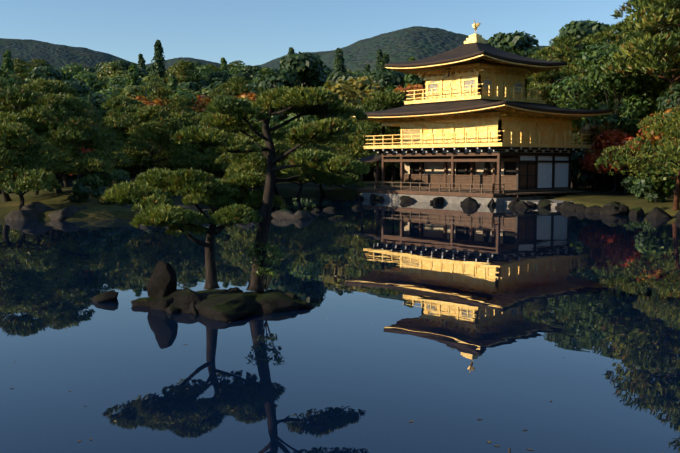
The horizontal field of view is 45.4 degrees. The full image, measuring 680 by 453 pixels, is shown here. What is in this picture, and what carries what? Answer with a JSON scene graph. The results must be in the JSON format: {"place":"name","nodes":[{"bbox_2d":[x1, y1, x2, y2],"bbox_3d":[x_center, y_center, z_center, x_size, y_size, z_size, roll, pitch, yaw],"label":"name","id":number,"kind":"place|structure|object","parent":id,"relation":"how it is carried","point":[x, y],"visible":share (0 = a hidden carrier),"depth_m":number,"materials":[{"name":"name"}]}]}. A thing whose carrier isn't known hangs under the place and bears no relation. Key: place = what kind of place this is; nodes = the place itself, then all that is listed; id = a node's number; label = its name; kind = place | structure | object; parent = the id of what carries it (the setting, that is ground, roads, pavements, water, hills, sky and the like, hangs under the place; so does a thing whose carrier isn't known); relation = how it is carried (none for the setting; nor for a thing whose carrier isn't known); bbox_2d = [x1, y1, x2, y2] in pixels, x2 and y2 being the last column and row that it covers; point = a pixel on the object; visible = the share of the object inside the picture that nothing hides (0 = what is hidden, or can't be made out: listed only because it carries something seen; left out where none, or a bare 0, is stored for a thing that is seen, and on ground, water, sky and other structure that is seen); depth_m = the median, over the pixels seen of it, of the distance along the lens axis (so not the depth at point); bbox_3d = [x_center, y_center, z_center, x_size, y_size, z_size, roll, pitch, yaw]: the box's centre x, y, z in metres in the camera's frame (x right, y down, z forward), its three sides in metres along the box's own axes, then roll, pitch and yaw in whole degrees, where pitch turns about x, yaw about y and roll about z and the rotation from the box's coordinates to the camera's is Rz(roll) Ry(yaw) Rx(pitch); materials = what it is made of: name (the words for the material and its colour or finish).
{"place":"outdoors","nodes":[
{"label":"outdoors","id":0,"kind":"place"},
{"bbox_2d":[0,0,646,65],"label":"sky","id":1,"kind":"structure","parent":0,"point":[252,32],"materials":[{"name":"blue"}]},
{"bbox_2d":[0,183,679,452],"bbox_3d":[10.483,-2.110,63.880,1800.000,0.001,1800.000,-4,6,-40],"label":"pond water","id":2,"kind":"structure","parent":0,"point":[359,358],"depth_m":13.21,"materials":[{"name":"blue liquid"}]},
{"bbox_2d":[92,290,117,302],"bbox_3d":[-4.894,1.483,16.916,0.539,0.343,0.627,-1,5,-13],"label":"rock","id":3,"kind":"object","parent":2,"relation":"in","point":[110,296],"visible":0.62,"depth_m":16.71,"materials":[{"name":"grey stone"}]},
{"bbox_2d":[131,287,314,321],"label":"islet rocks","id":4,"kind":"object","parent":2,"relation":"in","point":[228,305],"visible":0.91,"depth_m":15.71,"materials":[{"name":"grey stone"}]},
{"bbox_2d":[147,260,176,297],"bbox_3d":[-3.590,1.132,16.439,0.550,0.972,0.470,6,24,-21],"label":"rock","id":5,"kind":"object","parent":4,"relation":"on","point":[162,282],"visible":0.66,"depth_m":16.30,"materials":[{"name":"grey stone"}]},
{"bbox_2d":[98,167,283,288],"bbox_3d":[-2.855,0.031,16.221,3.812,2.446,2.860,-1,5,-16],"label":"pine tree","id":6,"kind":"object","parent":4,"relation":"on","point":[196,187],"visible":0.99,"depth_m":15.97,"materials":[{"name":"green plant"}]},
{"bbox_2d":[244,242,283,289],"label":"islet sapling","id":7,"kind":"object","parent":4,"relation":"on","point":[271,272],"visible":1,"depth_m":16.22,"materials":[{"name":"green plant"}]},
{"bbox_2d":[170,85,369,291],"bbox_3d":[-1.164,-0.747,16.185,3.914,4.182,2.996,1,5,12],"label":"pine tree","id":8,"kind":"object","parent":4,"relation":"on","point":[327,107],"visible":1,"depth_m":15.66,"materials":[{"name":"green plant"}]},
{"bbox_2d":[11,261,616,449],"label":"floating leaves","id":9,"kind":"object","parent":2,"relation":"on","point":[489,441],"visible":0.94,"depth_m":9.02,"materials":[{"name":"plant"}]},
{"bbox_2d":[311,204,362,218],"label":"rocks","id":10,"kind":"object","parent":2,"relation":"in","point":[357,206],"visible":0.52,"depth_m":48.96,"materials":[{"name":"grey stone"}]},
{"bbox_2d":[0,26,679,220],"bbox_3d":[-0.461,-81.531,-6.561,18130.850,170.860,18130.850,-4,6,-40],"label":"ground","id":11,"kind":"structure","parent":0,"point":[405,44],"depth_m":528.08,"materials":[{"name":"green plant"}]},
{"bbox_2d":[1,50,13,73],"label":"conifer tree","id":12,"kind":"object","parent":11,"relation":"on","point":[7,66],"visible":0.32,"depth_m":188.41,"materials":[{"name":"green plant"}]},
{"bbox_2d":[0,75,18,86],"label":"tree","id":13,"kind":"object","parent":11,"relation":"on","point":[8,82],"visible":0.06,"depth_m":136.58,"materials":[{"name":"green plant"}]},
{"bbox_2d":[2,74,25,85],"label":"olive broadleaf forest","id":14,"kind":"object","parent":11,"relation":"on","point":[18,78],"visible":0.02,"depth_m":157.19,"materials":[{"name":"green plant"}]},
{"bbox_2d":[12,63,30,81],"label":"tree","id":15,"kind":"object","parent":11,"relation":"on","point":[21,69],"visible":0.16,"depth_m":198.35,"materials":[{"name":"green plant"}]},
{"bbox_2d":[0,120,67,209],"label":"garden pine","id":16,"kind":"object","parent":11,"relation":"on","point":[25,165],"visible":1,"depth_m":41.90,"materials":[{"name":"green plant"}]},
{"bbox_2d":[27,58,52,67],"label":"tree","id":17,"kind":"object","parent":11,"relation":"on","point":[35,61],"visible":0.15,"depth_m":222.96,"materials":[{"name":"green plant"}]},
{"bbox_2d":[0,84,87,201],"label":"garden pine","id":18,"kind":"object","parent":11,"relation":"on","point":[21,97],"visible":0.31,"depth_m":46.67,"materials":[{"name":"green plant"}]},
{"bbox_2d":[28,65,83,84],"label":"dark broadleaf tree","id":19,"kind":"object","parent":11,"relation":"on","point":[49,73],"visible":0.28,"depth_m":155.72,"materials":[{"name":"green plant"}]},
{"bbox_2d":[2,77,125,189],"bbox_3d":[-21.994,-7.122,63.148,10.879,8.813,11.094,-3,6,-38],"label":"garden pine","id":20,"kind":"object","parent":11,"relation":"on","point":[43,86],"visible":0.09,"depth_m":62.17,"materials":[{"name":"green plant"}]},
{"bbox_2d":[7,92,132,193],"bbox_3d":[-15.977,-4.831,47.593,7.495,6.071,7.643,-2,5,-26],"label":"garden pine","id":21,"kind":"object","parent":11,"relation":"on","point":[65,135],"visible":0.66,"depth_m":46.42,"materials":[{"name":"green plant"}]},
{"bbox_2d":[60,63,88,81],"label":"tree","id":22,"kind":"object","parent":11,"relation":"on","point":[70,71],"visible":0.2,"depth_m":194.99,"materials":[{"name":"green plant"}]},
{"bbox_2d":[67,189,89,202],"bbox_3d":[-14.369,-1.665,44.517,1.383,1.054,0.847,1,5,14],"label":"island shrub","id":23,"kind":"object","parent":11,"relation":"on","point":[72,197],"visible":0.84,"depth_m":44.41,"materials":[{"name":"green plant"}]},
{"bbox_2d":[69,183,91,202],"bbox_3d":[-14.303,-1.771,44.584,1.652,1.259,1.012,3,5,36],"label":"island shrub","id":24,"kind":"object","parent":11,"relation":"on","point":[82,188],"visible":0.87,"depth_m":44.22,"materials":[{"name":"green plant"}]},
{"bbox_2d":[61,80,110,176],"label":"dark broadleaf tree","id":25,"kind":"object","parent":11,"relation":"on","point":[86,90],"visible":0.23,"depth_m":122.17,"materials":[{"name":"green plant"}]},
{"bbox_2d":[69,94,106,178],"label":"tree","id":26,"kind":"object","parent":11,"relation":"on","point":[100,111],"visible":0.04,"depth_m":116.64,"materials":[{"name":"green plant"}]},
{"bbox_2d":[72,70,104,95],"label":"tree","id":27,"kind":"object","parent":11,"relation":"on","point":[93,83],"visible":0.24,"depth_m":181.16,"materials":[{"name":"green plant"}]},
{"bbox_2d":[59,110,118,186],"bbox_3d":[-21.357,-6.248,62.297,8.629,6.855,8.462,-1,5,-13],"label":"garden pine","id":28,"kind":"object","parent":11,"relation":"on","point":[65,182],"depth_m":62.98,"materials":[{"name":"green plant"}]},
{"bbox_2d":[78,174,103,195],"bbox_3d":[-14.000,-2.255,45.861,1.281,1.507,1.350,2,5,23],"label":"island shrub","id":29,"kind":"object","parent":11,"relation":"on","point":[94,182],"visible":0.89,"depth_m":45.57,"materials":[{"name":"green plant"}]},
{"bbox_2d":[59,126,147,181],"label":"garden pine","id":30,"kind":"object","parent":11,"relation":"on","point":[137,170],"visible":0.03,"depth_m":75.66,"materials":[{"name":"green plant"}]},
{"bbox_2d":[91,186,115,204],"bbox_3d":[-12.732,-1.625,44.120,0.946,1.177,1.544,4,6,42],"label":"island shrub","id":31,"kind":"object","parent":11,"relation":"on","point":[98,192],"visible":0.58,"depth_m":43.77,"materials":[{"name":"green plant"}]},
{"bbox_2d":[95,90,117,109],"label":"tree","id":32,"kind":"object","parent":11,"relation":"on","point":[108,94],"visible":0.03,"depth_m":131.70,"materials":[{"name":"green plant"}]},
{"bbox_2d":[98,169,122,188],"bbox_3d":[-13.838,-2.721,48.897,1.359,1.598,1.432,1,5,16],"label":"island shrub","id":33,"kind":"object","parent":11,"relation":"on","point":[107,177],"visible":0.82,"depth_m":48.52,"materials":[{"name":"green plant"}]},
{"bbox_2d":[96,62,127,79],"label":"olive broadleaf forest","id":34,"kind":"object","parent":11,"relation":"on","point":[113,69],"visible":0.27,"depth_m":202.22,"materials":[{"name":"green plant"}]},
{"bbox_2d":[100,75,126,92],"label":"tree","id":35,"kind":"object","parent":11,"relation":"on","point":[117,82],"visible":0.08,"depth_m":180.52,"materials":[{"name":"green plant"}]},
{"bbox_2d":[112,59,148,77],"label":"dark broadleaf tree","id":36,"kind":"object","parent":11,"relation":"on","point":[125,64],"visible":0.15,"depth_m":208.00,"materials":[{"name":"green plant"}]},
{"bbox_2d":[124,63,141,176],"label":"conifer tree","id":37,"kind":"object","parent":11,"relation":"on","point":[133,78],"visible":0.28,"depth_m":131.96,"materials":[{"name":"green plant"}]},
{"bbox_2d":[120,85,150,174],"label":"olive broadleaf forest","id":38,"kind":"object","parent":11,"relation":"on","point":[134,91],"visible":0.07,"depth_m":124.74,"materials":[{"name":"green plant"}]},
{"bbox_2d":[97,95,174,180],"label":"garden pine","id":39,"kind":"object","parent":11,"relation":"on","point":[120,105],"visible":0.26,"depth_m":74.34,"materials":[{"name":"green plant"}]},
{"bbox_2d":[108,96,172,173],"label":"tree","id":40,"kind":"object","parent":11,"relation":"on","point":[150,101],"visible":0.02,"depth_m":113.19,"materials":[{"name":"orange plant"}]},
{"bbox_2d":[137,54,145,72],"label":"conifer tree","id":41,"kind":"object","parent":11,"relation":"on","point":[141,62],"visible":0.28,"depth_m":234.07,"materials":[{"name":"green plant"}]},
{"bbox_2d":[142,75,166,90],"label":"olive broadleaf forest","id":42,"kind":"object","parent":11,"relation":"on","point":[149,79],"visible":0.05,"depth_m":172.58,"materials":[{"name":"green plant"}]},
{"bbox_2d":[111,105,205,169],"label":"garden pine","id":43,"kind":"object","parent":11,"relation":"on","point":[150,131],"visible":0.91,"depth_m":68.52,"materials":[{"name":"green plant"}]},
{"bbox_2d":[149,39,168,83],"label":"conifer tree","id":44,"kind":"object","parent":11,"relation":"on","point":[158,67],"visible":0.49,"depth_m":192.37,"materials":[{"name":"green plant"}]},
{"bbox_2d":[5,194,313,219],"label":"shore rocks","id":45,"kind":"object","parent":11,"relation":"on","point":[32,210],"visible":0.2,"depth_m":41.40,"materials":[{"name":"grey stone"}]},
{"bbox_2d":[123,110,205,172],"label":"garden pine","id":46,"kind":"object","parent":11,"relation":"on","point":[183,116],"visible":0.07,"depth_m":81.35,"materials":[{"name":"green plant"}]},
{"bbox_2d":[142,82,188,108],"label":"tree","id":47,"kind":"object","parent":11,"relation":"on","point":[161,91],"visible":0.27,"depth_m":117.23,"materials":[{"name":"green plant"}]},
{"bbox_2d":[165,73,177,97],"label":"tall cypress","id":48,"kind":"object","parent":11,"relation":"on","point":[172,83],"visible":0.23,"depth_m":156.27,"materials":[{"name":"green plant"}]},
{"bbox_2d":[164,63,194,82],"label":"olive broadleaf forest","id":49,"kind":"object","parent":11,"relation":"on","point":[170,68],"visible":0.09,"depth_m":203.21,"materials":[{"name":"green plant"}]},
{"bbox_2d":[164,95,196,115],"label":"tree","id":50,"kind":"object","parent":11,"relation":"on","point":[180,105],"visible":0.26,"depth_m":111.55,"materials":[{"name":"green plant"}]},
{"bbox_2d":[163,60,199,83],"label":"tree","id":51,"kind":"object","parent":11,"relation":"on","point":[183,73],"visible":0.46,"depth_m":188.91,"materials":[{"name":"green plant"}]},
{"bbox_2d":[169,91,198,112],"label":"tree","id":52,"kind":"object","parent":11,"relation":"on","point":[190,96],"visible":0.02,"depth_m":123.06,"materials":[{"name":"green plant"}]},
{"bbox_2d":[178,81,201,91],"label":"dark broadleaf tree","id":53,"kind":"object","parent":11,"relation":"on","point":[191,85],"visible":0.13,"depth_m":173.66,"materials":[{"name":"green plant"}]},
{"bbox_2d":[163,122,229,172],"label":"garden pine","id":54,"kind":"object","parent":11,"relation":"on","point":[200,152],"visible":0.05,"depth_m":74.51,"materials":[{"name":"green plant"}]},
{"bbox_2d":[186,95,210,112],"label":"autumn maple","id":55,"kind":"object","parent":11,"relation":"on","point":[201,102],"visible":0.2,"depth_m":123.17,"materials":[{"name":"orange plant"}]},
{"bbox_2d":[190,64,212,80],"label":"tree","id":56,"kind":"object","parent":11,"relation":"on","point":[202,71],"visible":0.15,"depth_m":204.63,"materials":[{"name":"green plant"}]},
{"bbox_2d":[192,88,216,99],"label":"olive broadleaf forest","id":57,"kind":"object","parent":11,"relation":"on","point":[206,92],"visible":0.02,"depth_m":136.20,"materials":[{"name":"green plant"}]},
{"bbox_2d":[174,112,241,178],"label":"garden pine","id":58,"kind":"object","parent":11,"relation":"on","point":[208,160],"visible":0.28,"depth_m":68.90,"materials":[{"name":"green plant"}]},
{"bbox_2d":[195,70,230,85],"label":"dark broadleaf tree","id":59,"kind":"object","parent":11,"relation":"on","point":[219,76],"visible":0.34,"depth_m":192.01,"materials":[{"name":"green plant"}]},
{"bbox_2d":[206,75,250,102],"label":"tree","id":60,"kind":"object","parent":11,"relation":"on","point":[232,85],"visible":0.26,"depth_m":121.78,"materials":[{"name":"green plant"}]},
{"bbox_2d":[227,60,244,71],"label":"tree","id":61,"kind":"object","parent":11,"relation":"on","point":[231,64],"visible":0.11,"depth_m":226.47,"materials":[{"name":"green plant"}]},
{"bbox_2d":[229,64,252,80],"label":"tree","id":62,"kind":"object","parent":11,"relation":"on","point":[237,70],"visible":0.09,"depth_m":220.49,"materials":[{"name":"green plant"}]},
{"bbox_2d":[239,65,268,81],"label":"dark broadleaf tree","id":63,"kind":"object","parent":11,"relation":"on","point":[251,71],"visible":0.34,"depth_m":219.24,"materials":[{"name":"green plant"}]},
{"bbox_2d":[214,121,302,189],"bbox_3d":[-6.603,-5.111,62.693,7.105,6.187,8.279,-4,6,-40],"label":"garden pine","id":64,"kind":"object","parent":11,"relation":"on","point":[253,161],"visible":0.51,"depth_m":61.13,"materials":[{"name":"green plant"}]},
{"bbox_2d":[236,92,288,121],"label":"autumn maple","id":65,"kind":"object","parent":11,"relation":"on","point":[250,95],"visible":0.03,"depth_m":111.18,"materials":[{"name":"orange plant"}]},
{"bbox_2d":[254,52,326,120],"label":"dark broadleaf","id":66,"kind":"object","parent":11,"relation":"on","point":[308,66],"visible":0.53,"depth_m":114.05,"materials":[{"name":"green plant"}]},
{"bbox_2d":[263,138,334,197],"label":"garden pine","id":67,"kind":"object","parent":11,"relation":"on","point":[314,147],"visible":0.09,"depth_m":66.21,"materials":[{"name":"green plant"}]},
{"bbox_2d":[279,112,347,143],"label":"tree","id":68,"kind":"object","parent":11,"relation":"on","point":[304,119],"visible":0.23,"depth_m":99.14,"materials":[{"name":"green plant"}]},
{"bbox_2d":[295,134,356,194],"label":"garden pine","id":69,"kind":"object","parent":11,"relation":"on","point":[335,146],"visible":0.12,"depth_m":72.20,"materials":[{"name":"green plant"}]},
{"bbox_2d":[318,72,359,90],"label":"dark broadleaf tree","id":70,"kind":"object","parent":11,"relation":"on","point":[345,77],"visible":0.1,"depth_m":111.02,"materials":[{"name":"green plant"}]},
{"bbox_2d":[332,49,347,73],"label":"conifer tree","id":71,"kind":"object","parent":11,"relation":"on","point":[340,65],"visible":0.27,"depth_m":202.05,"materials":[{"name":"green plant"}]},
{"bbox_2d":[324,76,387,152],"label":"tree","id":72,"kind":"object","parent":11,"relation":"on","point":[358,90],"visible":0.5,"depth_m":104.76,"materials":[{"name":"green plant"}]},
{"bbox_2d":[338,89,412,186],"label":"garden pine","id":73,"kind":"object","parent":11,"relation":"on","point":[384,100],"visible":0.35,"depth_m":77.64,"materials":[{"name":"green plant"}]},
{"bbox_2d":[373,49,382,70],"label":"conifer tree","id":74,"kind":"object","parent":11,"relation":"on","point":[379,55],"visible":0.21,"depth_m":240.98,"materials":[{"name":"green plant"}]},
{"bbox_2d":[368,164,391,179],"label":"understory","id":75,"kind":"object","parent":11,"relation":"on","point":[371,173],"visible":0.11,"depth_m":104.95,"materials":[{"name":"green plant"}]},
{"bbox_2d":[379,53,390,71],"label":"conifer tree","id":76,"kind":"object","parent":11,"relation":"on","point":[385,59],"visible":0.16,"depth_m":203.55,"materials":[{"name":"green plant"}]},
{"bbox_2d":[367,69,405,90],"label":"dark broadleaf tree","id":77,"kind":"object","parent":11,"relation":"on","point":[386,78],"visible":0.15,"depth_m":114.63,"materials":[{"name":"green plant"}]},
{"bbox_2d":[394,83,422,99],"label":"autumn maple","id":78,"kind":"object","parent":11,"relation":"on","point":[410,87],"visible":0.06,"depth_m":95.73,"materials":[{"name":"orange plant"}]},
{"bbox_2d":[399,56,421,169],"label":"tree","id":79,"kind":"object","parent":11,"relation":"on","point":[412,79],"visible":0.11,"depth_m":107.04,"materials":[{"name":"green plant"}]},
{"bbox_2d":[355,194,578,210],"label":"shore rocks","id":80,"kind":"object","parent":11,"relation":"on","point":[542,203],"visible":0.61,"depth_m":53.68,"materials":[{"name":"grey stone"}]},
{"bbox_2d":[350,21,612,207],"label":"golden pavilion","id":81,"kind":"structure","parent":11,"relation":"on","point":[475,123],"depth_m":60.25,"materials":[{"name":"gold metal"}]},
{"bbox_2d":[487,30,563,100],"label":"dark broadleaf","id":82,"kind":"object","parent":11,"relation":"on","point":[519,43],"visible":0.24,"depth_m":91.42,"materials":[{"name":"green plant"}]},
{"bbox_2d":[526,34,592,107],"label":"tree","id":83,"kind":"object","parent":11,"relation":"on","point":[555,50],"visible":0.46,"depth_m":82.68,"materials":[{"name":"green plant"}]},
{"bbox_2d":[571,131,585,187],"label":"tree","id":84,"kind":"object","parent":11,"relation":"on","point":[573,179],"visible":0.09,"depth_m":73.97,"materials":[{"name":"green plant"}]},
{"bbox_2d":[551,20,619,80],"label":"dark broadleaf","id":85,"kind":"object","parent":11,"relation":"on","point":[579,30],"visible":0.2,"depth_m":92.60,"materials":[{"name":"green plant"}]},
{"bbox_2d":[579,135,612,190],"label":"tree","id":86,"kind":"object","parent":11,"relation":"on","point":[594,169],"visible":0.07,"depth_m":64.67,"materials":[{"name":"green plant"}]},
{"bbox_2d":[559,19,642,103],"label":"tree","id":87,"kind":"object","parent":11,"relation":"on","point":[611,33],"visible":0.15,"depth_m":78.34,"materials":[{"name":"green plant"}]},
{"bbox_2d":[578,122,624,190],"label":"autumn maple","id":88,"kind":"object","parent":11,"relation":"on","point":[586,129],"visible":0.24,"depth_m":68.19,"materials":[{"name":"red plant"}]},
{"bbox_2d":[571,143,633,190],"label":"understory","id":89,"kind":"object","parent":11,"relation":"on","point":[588,177],"visible":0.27,"depth_m":70.01,"materials":[{"name":"green plant"}]},
{"bbox_2d":[549,42,667,189],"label":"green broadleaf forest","id":90,"kind":"object","parent":11,"relation":"on","point":[621,84],"visible":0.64,"depth_m":69.94,"materials":[{"name":"green plant"}]},
{"bbox_2d":[584,129,646,191],"bbox_3d":[21.407,-4.952,61.559,4.540,4.898,4.804,4,6,40],"label":"tree","id":91,"kind":"object","parent":11,"relation":"on","point":[602,141],"visible":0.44,"depth_m":61.23,"materials":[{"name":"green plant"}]},
{"bbox_2d":[575,201,679,219],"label":"shore rocks","id":92,"kind":"object","parent":11,"relation":"on","point":[614,208],"visible":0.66,"depth_m":44.92,"materials":[{"name":"grey stone"}]},
{"bbox_2d":[620,175,635,194],"bbox_3d":[21.173,-2.884,58.190,2.144,1.634,1.313,1,5,19],"label":"shrub","id":93,"kind":"object","parent":11,"relation":"on","point":[628,180],"visible":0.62,"depth_m":58.08,"materials":[{"name":"green plant"}]},
{"bbox_2d":[602,136,654,193],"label":"tree","id":94,"kind":"object","parent":11,"relation":"on","point":[619,143],"visible":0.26,"depth_m":58.65,"materials":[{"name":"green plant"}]},
{"bbox_2d":[594,104,679,210],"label":"tree","id":95,"kind":"object","parent":11,"relation":"on","point":[669,124],"visible":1,"depth_m":42.59,"materials":[{"name":"green plant"}]},
{"bbox_2d":[596,68,678,135],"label":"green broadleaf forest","id":96,"kind":"object","parent":11,"relation":"on","point":[644,102],"visible":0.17,"depth_m":69.63,"materials":[{"name":"green plant"}]},
{"bbox_2d":[600,0,679,190],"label":"tree","id":97,"kind":"object","parent":11,"relation":"on","point":[638,32],"visible":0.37,"depth_m":64.62,"materials":[{"name":"green plant"}]},
{"bbox_2d":[617,0,679,76],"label":"tree","id":98,"kind":"object","parent":11,"relation":"on","point":[664,57],"visible":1,"depth_m":55.95,"materials":[{"name":"green plant"}]},
{"bbox_2d":[635,178,670,202],"bbox_3d":[18.575,-2.142,48.117,2.437,1.857,1.492,-3,5,-36],"label":"shrub","id":99,"kind":"object","parent":11,"relation":"on","point":[648,189],"visible":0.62,"depth_m":47.63,"materials":[{"name":"green plant"}]},
{"bbox_2d":[630,62,679,151],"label":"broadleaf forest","id":100,"kind":"object","parent":11,"relation":"on","point":[665,83],"visible":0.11,"depth_m":68.80,"materials":[{"name":"green plant"}]},
{"bbox_2d":[636,167,675,202],"bbox_3d":[18.446,-2.361,47.507,2.174,2.426,2.064,1,4,7],"label":"shrub","id":101,"kind":"object","parent":11,"relation":"on","point":[667,186],"visible":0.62,"depth_m":47.06,"materials":[{"name":"green plant"}]},
{"bbox_2d":[636,107,677,193],"bbox_3d":[24.387,-5.424,58.767,4.805,6.408,5.220,4,6,44],"label":"autumn maple","id":102,"kind":"object","parent":11,"relation":"on","point":[653,137],"visible":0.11,"depth_m":58.43,"materials":[{"name":"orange plant"}]},
{"bbox_2d":[650,153,679,176],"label":"garden pine","id":103,"kind":"object","parent":11,"relation":"on","point":[674,169],"visible":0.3,"depth_m":50.32,"materials":[{"name":"green plant"}]},
{"bbox_2d":[657,81,679,113],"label":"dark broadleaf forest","id":104,"kind":"object","parent":11,"relation":"on","point":[674,99],"visible":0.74,"depth_m":59.91,"materials":[{"name":"green plant"}]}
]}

